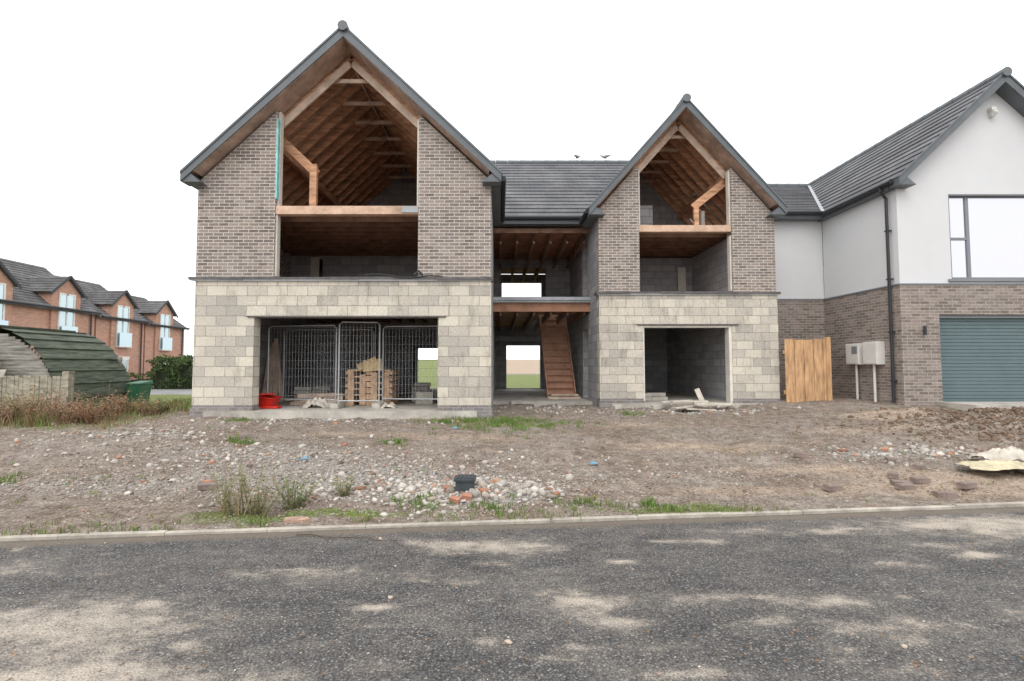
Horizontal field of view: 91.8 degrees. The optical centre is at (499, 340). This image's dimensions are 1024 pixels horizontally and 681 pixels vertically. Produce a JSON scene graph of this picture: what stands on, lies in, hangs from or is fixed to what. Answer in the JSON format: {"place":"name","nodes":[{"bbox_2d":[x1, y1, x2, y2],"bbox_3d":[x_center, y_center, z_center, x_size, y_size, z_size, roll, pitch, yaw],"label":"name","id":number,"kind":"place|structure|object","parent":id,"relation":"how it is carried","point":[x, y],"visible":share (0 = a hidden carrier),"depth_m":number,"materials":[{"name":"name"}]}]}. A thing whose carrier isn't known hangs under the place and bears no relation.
{"place":"outdoors","nodes":[
{"label":"outdoors","id":0,"kind":"place"},
{"bbox_2d":[150,386,191,394],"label":"access road","id":1,"kind":"structure","parent":0,"point":[171,391],"depth_m":27.31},
{"bbox_2d":[0,507,1023,680],"bbox_3d":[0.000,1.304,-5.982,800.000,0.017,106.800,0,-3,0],"label":"road","id":2,"kind":"structure","parent":0,"point":[770,557],"depth_m":3.35,"materials":[{"name":"asphalt"}]},
{"bbox_2d":[0,518,1023,680],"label":"road grit","id":3,"kind":"object","parent":2,"relation":"on","point":[508,641],"visible":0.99,"depth_m":3.26,"materials":[{"name":"gravel"}]},
{"bbox_2d":[4,520,1023,680],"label":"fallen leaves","id":4,"kind":"object","parent":2,"relation":"on","point":[501,616],"visible":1,"depth_m":3.07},
{"bbox_2d":[0,360,1023,535],"bbox_3d":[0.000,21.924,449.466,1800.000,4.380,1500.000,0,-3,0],"label":"ground","id":5,"kind":"structure","parent":0,"point":[522,373],"depth_m":7.50,"materials":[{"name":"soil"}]},
{"bbox_2d":[0,388,49,424],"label":"dry shrub","id":6,"kind":"object","parent":5,"relation":"on","point":[16,401],"visible":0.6,"depth_m":10.36,"materials":[{"name":"brown plant"}]},
{"bbox_2d":[12,383,61,426],"bbox_3d":[-9.315,1.260,9.985,0.815,0.915,0.945,2,-3,-30],"label":"dry shrub","id":7,"kind":"object","parent":5,"relation":"on","point":[27,406],"visible":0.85,"depth_m":9.99,"materials":[{"name":"brown plant"}]},
{"bbox_2d":[0,371,74,415],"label":"weathered timber fence","id":8,"kind":"object","parent":5,"relation":"on","point":[47,382],"visible":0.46,"depth_m":12.55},
{"bbox_2d":[18,401,57,425],"bbox_3d":[-9.319,1.476,10.039,0.538,0.496,0.653,-2,-4,37],"label":"dry shrub","id":9,"kind":"object","parent":5,"relation":"on","point":[35,413],"visible":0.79,"depth_m":10.01,"materials":[{"name":"brown plant"}]},
{"bbox_2d":[0,270,94,356],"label":"brick walls","id":10,"kind":"structure","parent":5,"relation":"on","point":[24,316],"depth_m":30.54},
{"bbox_2d":[0,283,75,329],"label":"window frames","id":11,"kind":"structure","parent":10,"relation":"attached to","point":[59,305],"depth_m":31.38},
{"bbox_2d":[0,285,77,331],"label":"window glass","id":12,"kind":"object","parent":11,"relation":"in","point":[69,326],"visible":0.33,"depth_m":31.70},
{"bbox_2d":[0,258,100,315],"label":"roof tiles","id":13,"kind":"object","parent":10,"relation":"on","point":[32,280],"visible":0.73,"depth_m":31.36,"materials":[{"name":"tile"}]},
{"bbox_2d":[0,261,101,335],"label":"gutter and barge","id":14,"kind":"object","parent":10,"relation":"attached to","point":[52,291],"visible":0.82,"depth_m":30.97},
{"bbox_2d":[0,325,130,406],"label":"barrel roof shed","id":15,"kind":"structure","parent":5,"relation":"on","point":[95,364],"depth_m":16.02,"materials":[{"name":"metal"}]},
{"bbox_2d":[55,399,89,423],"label":"dry shrub","id":16,"kind":"object","parent":5,"relation":"on","point":[70,419],"visible":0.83,"depth_m":10.04,"materials":[{"name":"brown plant"}]},
{"bbox_2d":[74,399,113,423],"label":"dry shrub","id":17,"kind":"object","parent":5,"relation":"on","point":[89,419],"visible":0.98,"depth_m":9.97,"materials":[{"name":"brown plant"}]},
{"bbox_2d":[0,396,191,429],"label":"rough grass verge","id":18,"kind":"structure","parent":5,"relation":"on","point":[175,404],"depth_m":10.61,"materials":[{"name":"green plant"}]},
{"bbox_2d":[91,395,128,421],"bbox_3d":[-8.211,1.431,10.464,0.628,0.584,0.678,2,-4,-37],"label":"dry shrub","id":19,"kind":"object","parent":5,"relation":"on","point":[117,414],"visible":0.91,"depth_m":10.51,"materials":[{"name":"brown plant"}]},
{"bbox_2d":[94,295,143,379],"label":"brick walls","id":20,"kind":"structure","parent":5,"relation":"on","point":[105,330],"depth_m":36.79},
{"bbox_2d":[54,275,149,323],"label":"roof tiles","id":21,"kind":"object","parent":20,"relation":"on","point":[97,294],"visible":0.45,"depth_m":36.38,"materials":[{"name":"tile"}]},
{"bbox_2d":[115,305,131,371],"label":"window frames","id":22,"kind":"structure","parent":20,"relation":"attached to","point":[124,358],"depth_m":36.66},
{"bbox_2d":[117,307,131,371],"bbox_3d":[-27.733,0.004,36.645,0.285,5.150,1.200,0,-3,0],"label":"window glass","id":23,"kind":"object","parent":22,"relation":"in","point":[125,338],"visible":0.71,"depth_m":36.66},
{"bbox_2d":[102,290,149,378],"bbox_3d":[-27.727,0.038,36.719,0.433,7.588,4.650,0,-3,0],"label":"gutter and barge","id":24,"kind":"object","parent":20,"relation":"attached to","point":[120,297],"visible":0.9,"depth_m":37.32},
{"bbox_2d":[126,381,153,404],"bbox_3d":[-12.950,1.974,17.864,0.500,1.039,0.793,0,-3,0],"label":"wheelie bin","id":25,"kind":"object","parent":5,"relation":"on","point":[141,387],"visible":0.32,"depth_m":17.60,"materials":[{"name":"green plastic"}]},
{"bbox_2d":[127,371,154,382],"bbox_3d":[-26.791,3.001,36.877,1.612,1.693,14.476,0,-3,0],"label":"garden waste","id":26,"kind":"object","parent":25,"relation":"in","point":[138,376],"visible":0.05,"depth_m":36.73,"materials":[{"name":"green plant"}]},
{"bbox_2d":[143,304,183,378],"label":"brick walls","id":27,"kind":"structure","parent":5,"relation":"on","point":[151,350],"depth_m":40.33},
{"bbox_2d":[131,295,188,329],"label":"roof tiles","id":28,"kind":"object","parent":27,"relation":"on","point":[145,306],"visible":0.32,"depth_m":40.95,"materials":[{"name":"tile"}]},
{"bbox_2d":[158,313,171,362],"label":"window frames","id":29,"kind":"structure","parent":27,"relation":"attached to","point":[164,332],"depth_m":40.98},
{"bbox_2d":[161,315,171,363],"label":"window glass","id":30,"kind":"object","parent":29,"relation":"in","point":[166,342],"visible":0.69,"depth_m":41.23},
{"bbox_2d":[150,300,189,355],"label":"gutter and barge","id":31,"kind":"object","parent":27,"relation":"attached to","point":[161,308],"visible":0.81,"depth_m":41.84},
{"bbox_2d":[145,354,192,388],"bbox_3d":[-19.409,2.206,31.399,4.296,2.806,3.795,0,-3,0],"label":"evergreen hedge","id":32,"kind":"object","parent":5,"relation":"on","point":[173,372],"visible":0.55,"depth_m":30.14,"materials":[{"name":"green plant"}]},
{"bbox_2d":[197,481,217,490],"bbox_3d":[-3.595,1.793,6.115,0.215,0.068,0.102,7,2,-34],"label":"loose brick","id":33,"kind":"object","parent":5,"relation":"on","point":[203,486],"visible":0.92,"depth_m":6.08,"materials":[{"name":"brick"}]},
{"bbox_2d":[206,468,252,514],"bbox_3d":[-2.844,1.602,5.234,0.434,0.469,0.669,1,-3,-22],"label":"tall weed","id":34,"kind":"object","parent":5,"relation":"on","point":[224,503],"visible":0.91,"depth_m":5.28,"materials":[{"name":"green plant"}]},
{"bbox_2d":[216,457,280,515],"bbox_3d":[-2.615,1.540,5.250,0.501,0.610,0.611,0,-3,0],"label":"tall weed","id":35,"kind":"object","parent":5,"relation":"on","point":[237,510],"visible":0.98,"depth_m":5.17,"materials":[{"name":"green plant"}]},
{"bbox_2d":[220,462,290,515],"bbox_3d":[-2.621,1.598,5.446,0.725,0.577,0.585,1,-3,-14],"label":"tall weed","id":36,"kind":"object","parent":5,"relation":"on","point":[259,504],"visible":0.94,"depth_m":5.33,"materials":[{"name":"green plant"}]},
{"bbox_2d":[273,472,320,510],"bbox_3d":[-2.249,1.679,5.512,0.516,0.403,0.444,0,-3,0],"label":"tall weed","id":37,"kind":"object","parent":5,"relation":"on","point":[291,506],"visible":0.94,"depth_m":5.49,"materials":[{"name":"green plant"}]},
{"bbox_2d":[284,516,309,522],"bbox_3d":[-2.059,1.819,5.035,0.265,0.030,0.132,0,-3,0],"label":"terracotta shard","id":38,"kind":"object","parent":5,"relation":"on","point":[297,519],"visible":1,"depth_m":5.00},
{"bbox_2d":[331,467,357,496],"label":"tall weed","id":39,"kind":"object","parent":5,"relation":"on","point":[346,491],"visible":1,"depth_m":5.92,"materials":[{"name":"green plant"}]},
{"bbox_2d":[453,474,476,490],"bbox_3d":[-0.410,1.695,5.923,0.260,0.156,0.240,0,-3,0],"label":"plastic drain gully","id":40,"kind":"object","parent":5,"relation":"on","point":[465,482],"visible":0.95,"depth_m":5.82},
{"bbox_2d":[203,388,758,419],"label":"floor slab","id":41,"kind":"structure","parent":5,"relation":"on","point":[406,409],"depth_m":11.24,"materials":[{"name":"concrete"}]},
{"bbox_2d":[258,393,281,408],"bbox_3d":[-5.493,1.408,11.661,0.787,0.342,0.534,0,-3,0],"label":"red plastic tub","id":42,"kind":"object","parent":41,"relation":"on","point":[268,400],"visible":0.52,"depth_m":11.52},
{"bbox_2d":[262,338,282,397],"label":"leaning timber planks","id":43,"kind":"object","parent":41,"relation":"on","point":[277,373],"visible":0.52,"depth_m":13.66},
{"bbox_2d":[267,325,336,407],"bbox_3d":[-4.850,0.612,12.160,2.137,1.981,0.620,-1,-3,11],"label":"temporary fence panel","id":44,"kind":"object","parent":41,"relation":"on","point":[298,368],"visible":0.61,"depth_m":12.17,"materials":[{"name":"metal"}]},
{"bbox_2d":[294,386,331,400],"bbox_3d":[-5.155,1.482,13.761,0.923,0.412,0.448,0,-3,0],"label":"concrete block stack","id":45,"kind":"object","parent":41,"relation":"on","point":[299,390],"visible":0.34,"depth_m":13.55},
{"bbox_2d":[302,397,328,407],"bbox_3d":[-4.335,1.467,11.831,0.735,0.250,0.437,0,-3,0],"label":"plastic sack","id":46,"kind":"object","parent":41,"relation":"on","point":[322,403],"visible":0.92,"depth_m":11.72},
{"bbox_2d":[290,393,358,404],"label":"timber offcuts","id":47,"kind":"object","parent":41,"relation":"on","point":[317,395],"visible":0.46,"depth_m":12.51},
{"bbox_2d":[279,329,377,402],"bbox_3d":[-4.650,0.678,13.483,2.752,1.981,0.611,0,-3,5],"label":"temporary fence panel","id":48,"kind":"object","parent":41,"relation":"on","point":[284,375],"visible":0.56,"depth_m":13.51,"materials":[{"name":"metal"}]},
{"bbox_2d":[330,321,384,408],"bbox_3d":[-3.340,0.569,11.811,1.220,2.051,0.618,0,-3,-9],"label":"temporary fence panel","id":49,"kind":"object","parent":41,"relation":"on","point":[339,404],"visible":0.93,"depth_m":11.78,"materials":[{"name":"metal"}]},
{"bbox_2d":[345,357,398,405],"bbox_3d":[-3.260,1.031,12.839,1.160,1.221,1.051,0,-3,0],"label":"pallet stack","id":50,"kind":"object","parent":41,"relation":"on","point":[389,388],"visible":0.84,"depth_m":12.38,"materials":[{"name":"brown wood"}]},
{"bbox_2d":[377,325,437,402],"bbox_3d":[-1.900,0.616,12.235,2.265,1.981,0.613,0,-3,6],"label":"temporary fence panel","id":51,"kind":"object","parent":41,"relation":"on","point":[412,360],"visible":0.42,"depth_m":12.28,"materials":[{"name":"metal"}]},
{"bbox_2d":[411,382,430,401],"bbox_3d":[-2.181,1.431,13.769,0.476,0.516,0.451,0,-3,0],"label":"concrete block stack","id":52,"kind":"object","parent":41,"relation":"on","point":[422,386],"visible":0.68,"depth_m":13.56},
{"bbox_2d":[416,391,435,403],"bbox_3d":[-1.935,1.500,13.063,0.468,0.308,0.450,0,-3,0],"label":"concrete block stack","id":53,"kind":"object","parent":41,"relation":"on","point":[424,394],"visible":0.76,"depth_m":12.85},
{"bbox_2d":[539,315,580,398],"bbox_3d":[1.946,0.480,16.534,1.108,2.898,2.274,0,-3,0],"label":"timber stair flight","id":54,"kind":"object","parent":41,"relation":"on","point":[556,355],"visible":0.98,"depth_m":16.66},
{"bbox_2d":[645,392,667,399],"bbox_3d":[4.350,1.616,14.357,0.915,0.204,0.459,0,-3,0],"label":"concrete block stack","id":55,"kind":"object","parent":41,"relation":"on","point":[655,395],"visible":0.65,"depth_m":14.14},
{"bbox_2d":[189,398,779,418],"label":"brick plinth","id":56,"kind":"structure","parent":5,"relation":"on","point":[481,410],"depth_m":10.94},
{"bbox_2d":[192,281,490,404],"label":"wing block wall","id":57,"kind":"structure","parent":56,"relation":"on","point":[226,353],"depth_m":11.03,"materials":[{"name":"concrete"}]},
{"bbox_2d":[188,277,780,295],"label":"wall top dpc","id":58,"kind":"structure","parent":57,"relation":"on","point":[418,278],"depth_m":11.03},
{"bbox_2d":[191,280,779,294],"bbox_3d":[0.352,-1.297,11.953,14.467,0.023,1.566,1,-3,-13],"label":"flashing strip","id":59,"kind":"object","parent":58,"relation":"attached to","point":[472,280],"visible":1,"depth_m":11.03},
{"bbox_2d":[196,111,775,291],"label":"brick gable piers","id":60,"kind":"structure","parent":58,"relation":"on","point":[236,220],"depth_m":11.19,"materials":[{"name":"brick"}]},
{"bbox_2d":[275,118,280,199],"bbox_3d":[-5.032,-4.118,11.264,0.035,1.850,0.110,0,-3,0],"label":"insulation edge","id":61,"kind":"object","parent":60,"relation":"attached to","point":[277,160],"visible":1,"depth_m":11.24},
{"bbox_2d":[275,215,280,276],"bbox_3d":[-5.029,-2.142,11.246,0.038,1.400,0.150,0,-3,0],"label":"cavity closer","id":62,"kind":"object","parent":60,"relation":"attached to","point":[277,247],"visible":0.86,"depth_m":11.20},
{"bbox_2d":[191,54,778,257],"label":"roof tiles","id":63,"kind":"object","parent":60,"relation":"on","point":[554,189],"visible":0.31,"depth_m":15.86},
{"bbox_2d":[180,28,786,217],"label":"barge boards","id":64,"kind":"object","parent":63,"relation":"attached to","point":[187,177],"visible":0.99,"depth_m":11.00,"materials":[{"name":"plastic"}]},
{"bbox_2d":[337,20,690,163],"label":"ridge tiles","id":65,"kind":"object","parent":63,"relation":"on","point":[342,25],"visible":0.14,"depth_m":18.45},
{"bbox_2d":[193,37,776,208],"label":"verge soffit","id":66,"kind":"structure","parent":60,"relation":"attached to","point":[312,76],"depth_m":11.31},
{"bbox_2d":[276,206,730,232],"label":"attic floor beam","id":67,"kind":"structure","parent":60,"relation":"attached to","point":[338,210],"depth_m":11.19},
{"bbox_2d":[283,137,725,224],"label":"roof posts and braces","id":68,"kind":"object","parent":67,"relation":"on","point":[301,164],"visible":0.48,"depth_m":13.52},
{"bbox_2d":[284,61,724,178],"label":"front rafters","id":69,"kind":"object","parent":60,"relation":"attached to","point":[320,90],"visible":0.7,"depth_m":11.62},
{"bbox_2d":[277,112,731,291],"bbox_3d":[0.623,-3.289,12.321,11.526,3.800,0.958,1,-3,-14],"label":"cavity board","id":70,"kind":"object","parent":60,"relation":"attached to","point":[281,118],"visible":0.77,"depth_m":13.34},
{"bbox_2d":[247,316,738,325],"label":"steel lintels","id":71,"kind":"object","parent":57,"relation":"attached to","point":[348,317],"visible":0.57,"depth_m":11.07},
{"bbox_2d":[244,302,739,323],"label":"garage lintels","id":72,"kind":"object","parent":71,"relation":"on","point":[346,308],"visible":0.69,"depth_m":11.04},
{"bbox_2d":[597,295,779,398],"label":"wing block wall","id":73,"kind":"structure","parent":56,"relation":"on","point":[755,352],"depth_m":13.22,"materials":[{"name":"concrete"}]},
{"bbox_2d":[643,326,732,402],"bbox_3d":[5.010,0.636,13.325,2.376,2.060,0.240,0,-3,0],"label":"door frame","id":74,"kind":"structure","parent":73,"relation":"attached to","point":[729,364],"depth_m":13.26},
{"bbox_2d":[259,170,727,406],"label":"interior block walls","id":75,"kind":"structure","parent":5,"relation":"on","point":[687,361],"depth_m":16.95,"materials":[{"name":"concrete"}]},
{"bbox_2d":[192,186,776,227],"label":"fascia and soffit","id":76,"kind":"structure","parent":75,"relation":"attached to","point":[496,206],"depth_m":14.39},
{"bbox_2d":[501,176,587,223],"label":"gutters","id":77,"kind":"object","parent":76,"relation":"attached to","point":[504,217],"visible":0.57,"depth_m":14.27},
{"bbox_2d":[280,216,726,330],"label":"floor joists","id":78,"kind":"object","parent":75,"relation":"attached to","point":[348,235],"visible":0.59,"depth_m":14.16,"materials":[{"name":"wood"}]},
{"bbox_2d":[338,228,589,325],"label":"floor deck boards","id":79,"kind":"object","parent":78,"relation":"on","point":[509,310],"visible":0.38,"depth_m":16.27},
{"bbox_2d":[310,211,704,290],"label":"door frame boards","id":80,"kind":"object","parent":79,"relation":"on","point":[681,271],"depth_m":15.40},
{"bbox_2d":[493,297,590,302],"bbox_3d":[1.235,-1.195,14.552,2.850,0.160,0.148,0,-3,0],"label":"passage floor edge","id":81,"kind":"object","parent":79,"relation":"attached to","point":[541,299],"visible":1,"depth_m":14.52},
{"bbox_2d":[282,54,726,235],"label":"rafters","id":82,"kind":"object","parent":75,"relation":"attached to","point":[403,129],"visible":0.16,"depth_m":14.66,"materials":[{"name":"wood"}]},
{"bbox_2d":[334,61,685,182],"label":"collar ties","id":83,"kind":"object","parent":75,"relation":"attached to","point":[362,81],"visible":0.8,"depth_m":14.74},
{"bbox_2d":[495,337,540,340],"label":"steel beam","id":84,"kind":"structure","parent":75,"relation":"attached to","point":[517,338],"depth_m":20.53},
{"bbox_2d":[493,229,589,232],"bbox_3d":[1.235,-3.234,14.640,2.850,0.120,0.080,0,-3,0],"label":"passage head timber","id":85,"kind":"object","parent":75,"relation":"attached to","point":[541,230],"visible":1,"depth_m":14.64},
{"bbox_2d":[0,408,996,535],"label":"grass and weeds","id":86,"kind":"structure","parent":5,"relation":"on","point":[513,420],"depth_m":5.54,"materials":[{"name":"green plant"}]},
{"bbox_2d":[0,403,1020,518],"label":"rubble","id":87,"kind":"object","parent":5,"relation":"on","point":[533,490],"visible":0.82,"depth_m":7.07,"materials":[{"name":"stone"}]},
{"bbox_2d":[0,501,1023,540],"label":"kerb","id":88,"kind":"structure","parent":5,"relation":"on","point":[477,522],"depth_m":5.02,"materials":[{"name":"concrete"}]},
{"bbox_2d":[1,406,1023,510],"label":"soil clods","id":89,"kind":"object","parent":5,"relation":"on","point":[956,414],"visible":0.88,"depth_m":9.17,"materials":[{"name":"soil"}]},
{"bbox_2d":[509,400,739,409],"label":"concrete lumps","id":90,"kind":"object","parent":5,"relation":"on","point":[662,406],"visible":0.84,"depth_m":12.83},
{"bbox_2d":[661,388,735,410],"bbox_3d":[4.984,1.481,12.452,1.515,0.519,1.081,1,-3,-27],"label":"board pile","id":91,"kind":"object","parent":5,"relation":"on","point":[698,404],"visible":1,"depth_m":12.40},
{"bbox_2d":[783,337,832,401],"bbox_3d":[8.060,0.861,13.632,1.200,1.840,1.375,0,-3,0],"label":"timber boundary fence","id":92,"kind":"object","parent":5,"relation":"on","point":[808,374],"visible":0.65,"depth_m":12.98,"materials":[{"name":"brown wood"}]},
{"bbox_2d":[822,483,842,491],"bbox_3d":[4.203,1.855,6.263,0.215,0.068,0.102,4,2,-17],"label":"loose brick","id":93,"kind":"object","parent":5,"relation":"on","point":[832,487],"visible":1,"depth_m":6.22,"materials":[{"name":"brick"}]},
{"bbox_2d":[855,365,876,401],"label":"service conduits","id":94,"kind":"object","parent":5,"relation":"on","point":[874,382],"visible":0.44,"depth_m":12.64,"materials":[{"name":"white plastic"}]},
{"bbox_2d":[777,285,1023,405],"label":"brick lower walls","id":95,"kind":"structure","parent":5,"relation":"on","point":[841,322],"depth_m":12.07,"materials":[{"name":"brick"}]},
{"bbox_2d":[690,92,1023,298],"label":"rendered walls","id":96,"kind":"structure","parent":95,"relation":"on","point":[978,151],"depth_m":12.19,"materials":[{"name":"paint"}]},
{"bbox_2d":[687,78,996,265],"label":"roof tiles","id":97,"kind":"object","parent":96,"relation":"on","point":[894,157],"visible":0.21,"depth_m":14.10,"materials":[{"name":"tile"}]},
{"bbox_2d":[767,67,1011,186],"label":"ridge tiles","id":98,"kind":"object","parent":97,"relation":"on","point":[1006,72],"visible":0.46,"depth_m":14.58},
{"bbox_2d":[787,179,897,401],"bbox_3d":[9.214,-1.144,13.472,1.435,5.430,3.108,2,-3,-31],"label":"gutter and downpipe","id":99,"kind":"object","parent":96,"relation":"attached to","point":[879,187],"visible":0.94,"depth_m":12.22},
{"bbox_2d":[774,74,1023,221],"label":"barge boards","id":100,"kind":"object","parent":96,"relation":"attached to","point":[1009,90],"visible":0.86,"depth_m":11.90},
{"bbox_2d":[777,283,1023,299],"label":"drip trim","id":101,"kind":"structure","parent":96,"relation":"attached to","point":[916,284],"depth_m":11.95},
{"bbox_2d":[948,194,1023,281],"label":"window frame","id":102,"kind":"object","parent":96,"relation":"attached to","point":[969,278],"visible":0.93,"depth_m":12.12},
{"bbox_2d":[949,198,1023,276],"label":"window panes","id":103,"kind":"object","parent":102,"relation":"in","point":[996,228],"visible":0.78,"depth_m":12.17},
{"bbox_2d":[846,341,884,364],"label":"meter boxes","id":104,"kind":"object","parent":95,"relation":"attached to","point":[870,353],"visible":1,"depth_m":12.73,"materials":[{"name":"white plastic"}]},
{"bbox_2d":[939,315,1023,317],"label":"garage door frame","id":105,"kind":"object","parent":95,"relation":"attached to","point":[981,316],"visible":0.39,"depth_m":12.00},
{"bbox_2d":[939,318,1023,401],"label":"garage door","id":106,"kind":"structure","parent":105,"relation":"in","point":[982,359],"depth_m":12.04,"materials":[{"name":"metal"}]},
{"bbox_2d":[895,483,915,490],"bbox_3d":[5.202,1.877,6.361,0.215,0.068,0.102,4,2,-11],"label":"loose brick","id":107,"kind":"object","parent":5,"relation":"on","point":[903,486],"visible":1,"depth_m":6.32,"materials":[{"name":"brick"}]},
{"bbox_2d":[909,477,930,483],"bbox_3d":[5.601,1.861,6.614,0.215,0.068,0.102,2,0,-6],"label":"loose brick","id":108,"kind":"object","parent":5,"relation":"on","point":[920,480],"visible":0.91,"depth_m":6.57,"materials":[{"name":"brick"}]},
{"bbox_2d":[933,491,958,498],"bbox_3d":[5.420,1.876,6.034,0.215,0.068,0.102,-1,-3,11],"label":"loose brick","id":109,"kind":"object","parent":5,"relation":"on","point":[945,494],"visible":0.91,"depth_m":6.00,"materials":[{"name":"brick"}]},
{"bbox_2d":[956,481,976,488],"bbox_3d":[5.900,1.825,6.267,0.215,0.068,0.102,1,-3,-17],"label":"loose brick","id":110,"kind":"object","parent":5,"relation":"on","point":[967,485],"visible":1,"depth_m":6.23,"materials":[{"name":"brick"}]},
{"bbox_2d":[936,402,1023,410],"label":"driveway apron","id":111,"kind":"object","parent":5,"relation":"on","point":[965,406],"visible":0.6,"depth_m":11.19,"materials":[{"name":"concrete"}]},
{"bbox_2d":[954,460,1023,470],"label":"plastic sheet pile","id":112,"kind":"object","parent":5,"relation":"on","point":[993,465],"visible":1,"depth_m":6.91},
{"bbox_2d":[967,446,1023,460],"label":"plastic sheet pile","id":113,"kind":"object","parent":5,"relation":"on","point":[1010,453],"visible":0.99,"depth_m":7.18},
{"bbox_2d":[0,0,1023,359],"label":"sky","id":114,"kind":"structure","parent":0,"point":[104,104],"materials":[{"name":"white"}]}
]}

